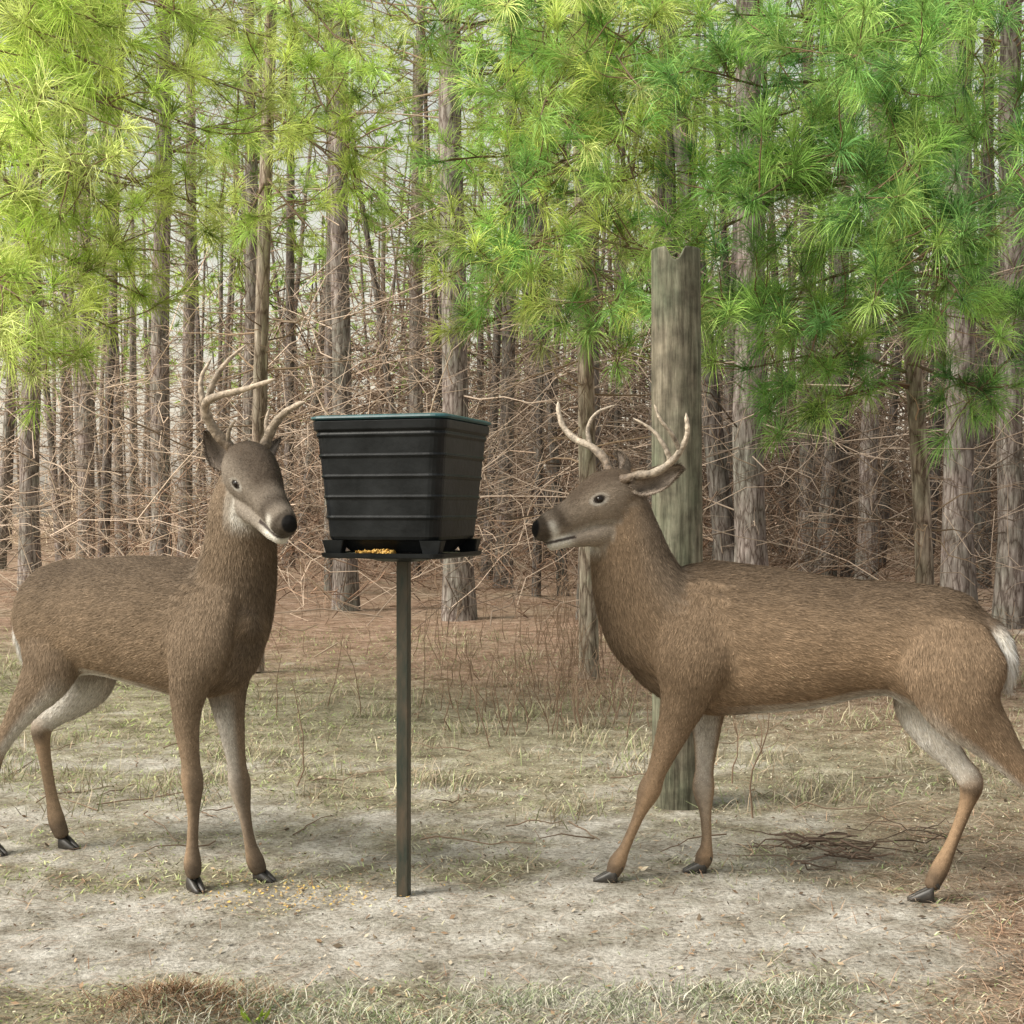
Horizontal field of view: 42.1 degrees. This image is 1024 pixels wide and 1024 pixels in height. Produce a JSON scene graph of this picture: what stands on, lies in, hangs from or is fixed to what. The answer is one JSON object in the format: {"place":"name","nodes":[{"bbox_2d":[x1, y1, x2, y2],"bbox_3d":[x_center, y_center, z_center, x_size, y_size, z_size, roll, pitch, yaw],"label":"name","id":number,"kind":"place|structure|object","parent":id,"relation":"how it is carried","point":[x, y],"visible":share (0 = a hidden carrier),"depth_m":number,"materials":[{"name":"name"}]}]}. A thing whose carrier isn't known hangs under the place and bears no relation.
{"place":"outdoors","nodes":[
{"label":"outdoors","id":0,"kind":"place"},
{"bbox_2d":[0,517,1023,1023],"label":"ground","id":1,"kind":"structure","parent":0,"point":[624,899],"depth_m":4.33,"materials":[{"name":"beige soil"}]},
{"bbox_2d":[0,5,212,558],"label":"pine tree","id":2,"kind":"object","parent":1,"relation":"on","point":[82,410],"visible":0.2,"depth_m":23.88,"materials":[{"name":"brown plant"}]},
{"bbox_2d":[0,5,228,590],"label":"pine tree","id":3,"kind":"object","parent":1,"relation":"on","point":[26,449],"visible":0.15,"depth_m":16.90,"materials":[{"name":"brown plant"}]},
{"bbox_2d":[0,344,304,893],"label":"white tailed deer","id":4,"kind":"object","parent":1,"relation":"on","point":[189,636],"visible":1,"depth_m":4.04},
{"bbox_2d":[0,0,321,439],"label":"pine tree","id":5,"kind":"object","parent":1,"relation":"on","point":[29,22],"visible":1,"depth_m":6.71,"materials":[{"name":"green plant"}]},
{"bbox_2d":[10,0,325,555],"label":"pine tree","id":6,"kind":"object","parent":1,"relation":"on","point":[163,339],"visible":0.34,"depth_m":18.91,"materials":[{"name":"brown plant"}]},
{"bbox_2d":[89,0,319,557],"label":"pine tree","id":7,"kind":"object","parent":1,"relation":"on","point":[190,242],"visible":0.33,"depth_m":26.86,"materials":[{"name":"brown plant"}]},
{"bbox_2d":[89,0,418,671],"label":"pine tree","id":8,"kind":"object","parent":1,"relation":"on","point":[262,218],"visible":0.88,"depth_m":8.73,"materials":[{"name":"green plant"}]},
{"bbox_2d":[237,1002,270,1023],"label":"plant","id":9,"kind":"object","parent":1,"relation":"on","point":[245,1016],"visible":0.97,"depth_m":2.91,"materials":[{"name":"green plant"}]},
{"bbox_2d":[124,0,398,512],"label":"pine tree","id":10,"kind":"object","parent":1,"relation":"on","point":[250,307],"visible":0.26,"depth_m":21.90,"materials":[{"name":"brown plant"}]},
{"bbox_2d":[162,0,486,610],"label":"pine tree","id":11,"kind":"object","parent":1,"relation":"on","point":[338,340],"visible":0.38,"depth_m":15.38,"materials":[{"name":"brown plant"}]},
{"bbox_2d":[138,869,511,926],"bbox_3d":[-0.567,1.128,3.912,1.132,0.015,0.605,0,0,0],"label":"spilled corn","id":12,"kind":"object","parent":1,"relation":"on","point":[284,903],"visible":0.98,"depth_m":3.91,"materials":[{"name":"yellow corn kernels"}]},
{"bbox_2d":[311,413,490,896],"bbox_3d":[-0.339,0.452,3.936,0.469,1.457,0.428,0,0,18],"label":"deer feeder","id":13,"kind":"object","parent":1,"relation":"on","point":[401,490],"visible":0.99,"depth_m":3.78,"materials":[{"name":"black plastic"}]},
{"bbox_2d":[292,0,516,569],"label":"pine tree","id":14,"kind":"object","parent":1,"relation":"on","point":[417,388],"visible":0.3,"depth_m":25.86,"materials":[{"name":"brown plant"}]},
{"bbox_2d":[233,0,723,621],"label":"pine tree","id":15,"kind":"object","parent":1,"relation":"on","point":[453,396],"visible":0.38,"depth_m":13.71,"materials":[{"name":"brown plant"}]},
{"bbox_2d":[324,0,658,587],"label":"pine tree","id":16,"kind":"object","parent":1,"relation":"on","point":[505,373],"visible":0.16,"depth_m":19.92,"materials":[{"name":"brown plant"}]},
{"bbox_2d":[5,550,1014,817],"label":"dry weeds","id":17,"kind":"object","parent":1,"relation":"on","point":[571,666],"visible":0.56,"depth_m":7.55,"materials":[{"name":"brown plant"}]},
{"bbox_2d":[0,0,1023,596],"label":"distant pine forest","id":18,"kind":"object","parent":1,"relation":"on","point":[718,478],"visible":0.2,"depth_m":26.74,"materials":[{"name":"brown plant"}]},
{"bbox_2d":[0,3,1023,657],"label":"dead brush","id":19,"kind":"object","parent":1,"relation":"on","point":[524,533],"visible":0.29,"depth_m":16.37,"materials":[{"name":"brown plant"}]},
{"bbox_2d":[0,585,1023,1023],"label":"pine straw","id":20,"kind":"object","parent":1,"relation":"on","point":[172,989],"visible":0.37,"depth_m":3.60,"materials":[{"name":"brown dry plant needles"}]},
{"bbox_2d":[0,678,1023,1023],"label":"leaf litter","id":21,"kind":"object","parent":1,"relation":"on","point":[512,898],"visible":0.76,"depth_m":3.70,"materials":[{"name":"brown plant"}]},
{"bbox_2d":[339,0,742,679],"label":"pine tree","id":22,"kind":"object","parent":1,"relation":"on","point":[579,60],"visible":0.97,"depth_m":7.48,"materials":[{"name":"green plant"}]},
{"bbox_2d":[378,0,819,619],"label":"pine tree","id":23,"kind":"object","parent":1,"relation":"on","point":[598,400],"visible":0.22,"depth_m":13.48,"materials":[{"name":"brown plant"}]},
{"bbox_2d":[547,0,805,528],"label":"pine tree","id":24,"kind":"object","parent":1,"relation":"on","point":[572,200],"visible":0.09,"depth_m":23.95,"materials":[{"name":"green plant"}]},
{"bbox_2d":[651,246,702,810],"bbox_3d":[0.639,0.112,5.119,0.205,2.237,0.201,0,0,0],"label":"wooden post","id":25,"kind":"object","parent":1,"relation":"on","point":[676,394],"visible":0.66,"depth_m":5.04,"materials":[{"name":"grey wood"}]},
{"bbox_2d":[515,0,992,565],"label":"pine tree","id":26,"kind":"object","parent":1,"relation":"on","point":[749,522],"visible":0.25,"depth_m":12.39,"materials":[{"name":"brown plant"}]},
{"bbox_2d":[532,402,1023,902],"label":"white tailed deer","id":27,"kind":"object","parent":1,"relation":"on","point":[701,650],"visible":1,"depth_m":3.90},
{"bbox_2d":[580,0,1023,585],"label":"pine tree","id":28,"kind":"object","parent":1,"relation":"on","point":[884,250],"visible":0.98,"depth_m":7.02,"materials":[{"name":"green plant"}]},
{"bbox_2d":[682,0,942,571],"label":"pine tree","id":29,"kind":"object","parent":1,"relation":"on","point":[811,466],"visible":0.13,"depth_m":22.86,"materials":[{"name":"brown plant"}]},
{"bbox_2d":[732,813,961,870],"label":"fallen sticks","id":30,"kind":"object","parent":1,"relation":"on","point":[842,844],"visible":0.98,"depth_m":4.43,"materials":[{"name":"brown wood"}]},
{"bbox_2d":[714,0,999,579],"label":"pine tree","id":31,"kind":"object","parent":1,"relation":"on","point":[864,502],"visible":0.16,"depth_m":18.89,"materials":[{"name":"brown plant"}]},
{"bbox_2d":[703,0,1023,602],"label":"pine tree","id":32,"kind":"object","parent":1,"relation":"on","point":[960,475],"visible":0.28,"depth_m":11.40,"materials":[{"name":"brown plant"}]},
{"bbox_2d":[709,0,1023,629],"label":"pine tree","id":33,"kind":"object","parent":1,"relation":"on","point":[1006,596],"visible":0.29,"depth_m":12.91,"materials":[{"name":"brown plant"}]},
{"bbox_2d":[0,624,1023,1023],"bbox_3d":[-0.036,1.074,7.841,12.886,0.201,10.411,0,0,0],"label":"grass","id":34,"kind":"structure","parent":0,"point":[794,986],"depth_m":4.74,"materials":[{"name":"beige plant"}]},
{"bbox_2d":[0,0,1023,516],"label":"sky","id":35,"kind":"structure","parent":0,"point":[398,159],"materials":[{"name":"white"}]}
]}

